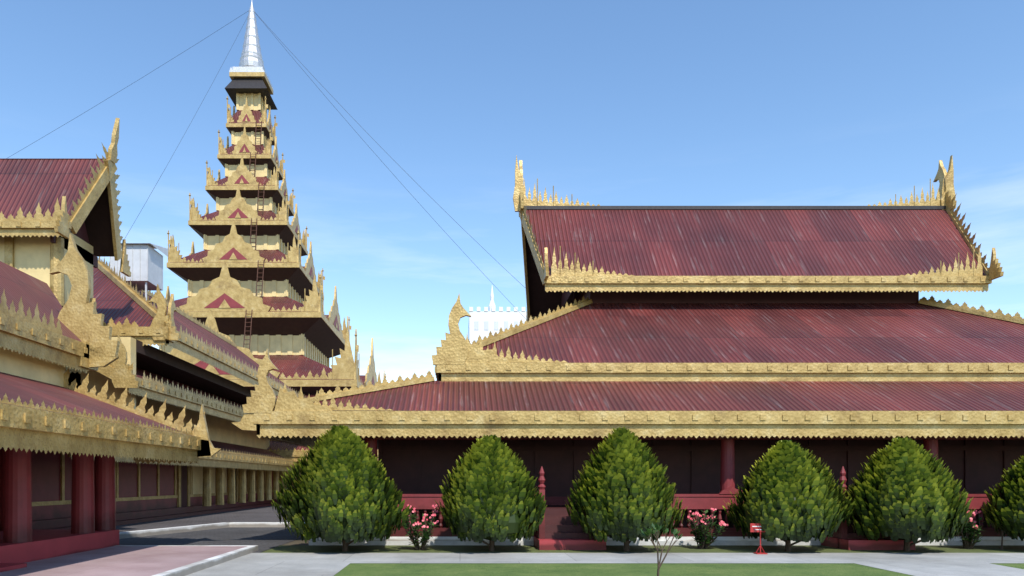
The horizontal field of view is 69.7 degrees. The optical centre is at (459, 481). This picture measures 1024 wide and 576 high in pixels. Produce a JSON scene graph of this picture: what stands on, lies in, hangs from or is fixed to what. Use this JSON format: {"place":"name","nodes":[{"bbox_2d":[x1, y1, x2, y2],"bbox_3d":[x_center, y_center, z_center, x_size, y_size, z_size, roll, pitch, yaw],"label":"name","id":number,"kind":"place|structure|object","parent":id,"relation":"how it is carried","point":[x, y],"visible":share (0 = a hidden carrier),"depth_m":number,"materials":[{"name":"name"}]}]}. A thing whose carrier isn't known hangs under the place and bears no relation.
{"place":"outdoors","nodes":[
{"label":"outdoors","id":0,"kind":"place"},
{"bbox_2d":[31,243,307,529],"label":"palace building","id":1,"kind":"structure","parent":0,"point":[241,469],"depth_m":28.83,"materials":[{"name":"gold metal"}]},
{"bbox_2d":[0,0,1023,382],"label":"sky","id":2,"kind":"structure","parent":0,"point":[601,102],"materials":[{"name":"blue"}]},
{"bbox_2d":[119,527,1023,575],"bbox_3d":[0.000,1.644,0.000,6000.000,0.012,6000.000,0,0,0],"label":"path","id":3,"kind":"structure","parent":0,"point":[281,551],"depth_m":15.21,"materials":[{"name":"concrete"}]},
{"bbox_2d":[0,118,221,571],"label":"building","id":4,"kind":"structure","parent":3,"relation":"on","point":[60,224],"depth_m":17.62,"materials":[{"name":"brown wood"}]},
{"bbox_2d":[0,505,304,575],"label":"pavements","id":5,"kind":"structure","parent":3,"relation":"on","point":[150,560],"depth_m":15.39,"materials":[{"name":"concrete"}]},
{"bbox_2d":[159,0,385,393],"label":"tower","id":6,"kind":"structure","parent":3,"relation":"on","point":[255,291],"depth_m":58.09,"materials":[{"name":"gold metal"}]},
{"bbox_2d":[8,11,525,318],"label":"guy wires","id":7,"kind":"object","parent":6,"relation":"attached to","point":[330,102],"visible":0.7,"depth_m":59.49,"materials":[{"name":"grey metal"}]},
{"bbox_2d":[266,394,377,503],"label":"hall","id":8,"kind":"structure","parent":3,"relation":"on","point":[294,452],"depth_m":46.49,"materials":[{"name":"gold metal"}]},
{"bbox_2d":[271,425,412,550],"bbox_3d":[-2.817,0.164,17.310,2.985,2.972,2.859,0,0,-29],"label":"thuja","id":9,"kind":"object","parent":3,"relation":"on","point":[345,492],"visible":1,"depth_m":16.50,"materials":[{"name":"green plant"}]},
{"bbox_2d":[400,504,439,549],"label":"flowers","id":10,"kind":"object","parent":3,"relation":"on","point":[425,536],"visible":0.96,"depth_m":17.56,"materials":[{"name":"green plant"}]},
{"bbox_2d":[435,434,546,550],"bbox_3d":[0.721,0.270,17.445,2.536,2.761,2.654,0,0,-20],"label":"thuja","id":11,"kind":"object","parent":3,"relation":"on","point":[490,493],"visible":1,"depth_m":16.55,"materials":[{"name":"green plant"}]},
{"bbox_2d":[468,286,525,343],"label":"building","id":12,"kind":"structure","parent":3,"relation":"on","point":[482,324],"depth_m":118.00,"materials":[{"name":"white paint"}]},
{"bbox_2d":[565,427,686,550],"bbox_3d":[4.028,0.179,17.361,2.606,2.942,2.651,0,0,30],"label":"thuja","id":13,"kind":"object","parent":3,"relation":"on","point":[625,493],"visible":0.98,"depth_m":16.63,"materials":[{"name":"green plant"}]},
{"bbox_2d":[232,155,1023,549],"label":"hall","id":14,"kind":"structure","parent":3,"relation":"on","point":[710,355],"depth_m":21.60,"materials":[{"name":"red metal"}]},
{"bbox_2d":[640,523,682,575],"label":"sapling","id":15,"kind":"object","parent":3,"relation":"on","point":[674,532],"visible":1,"depth_m":10.64,"materials":[{"name":"green plant"}]},
{"bbox_2d":[687,508,727,548],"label":"flowers","id":16,"kind":"object","parent":3,"relation":"on","point":[702,534],"visible":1,"depth_m":17.80,"materials":[{"name":"green plant"}]},
{"bbox_2d":[750,523,767,553],"bbox_3d":[6.800,1.300,16.600,0.460,0.700,0.200,0,0,0],"label":"sign","id":17,"kind":"object","parent":3,"relation":"on","point":[755,527],"visible":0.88,"depth_m":16.59,"materials":[{"name":"red metal"}]},
{"bbox_2d":[723,440,854,550],"bbox_3d":[7.849,0.335,17.285,2.709,2.630,2.550,0,0,-15],"label":"thuja","id":18,"kind":"object","parent":3,"relation":"on","point":[789,494],"visible":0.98,"depth_m":16.54,"materials":[{"name":"green plant"}]},
{"bbox_2d":[845,436,974,550],"bbox_3d":[10.444,0.294,17.183,2.667,2.712,2.841,0,0,22],"label":"thuja","id":19,"kind":"object","parent":3,"relation":"on","point":[906,489],"visible":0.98,"depth_m":16.53,"materials":[{"name":"green plant"}]},
{"bbox_2d":[957,510,984,548],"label":"flowers","id":20,"kind":"object","parent":3,"relation":"on","point":[967,535],"visible":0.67,"depth_m":17.79,"materials":[{"name":"green plant"}]},
{"bbox_2d":[991,503,1004,549],"bbox_3d":[13.078,1.070,17.631,0.500,1.161,0.633,0,0,0],"label":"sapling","id":21,"kind":"object","parent":3,"relation":"on","point":[1003,505],"visible":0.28,"depth_m":17.59,"materials":[{"name":"green plant"}]},
{"bbox_2d":[981,456,1023,540],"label":"thuja","id":22,"kind":"object","parent":3,"relation":"on","point":[1009,493],"visible":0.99,"depth_m":17.34,"materials":[{"name":"green plant"}]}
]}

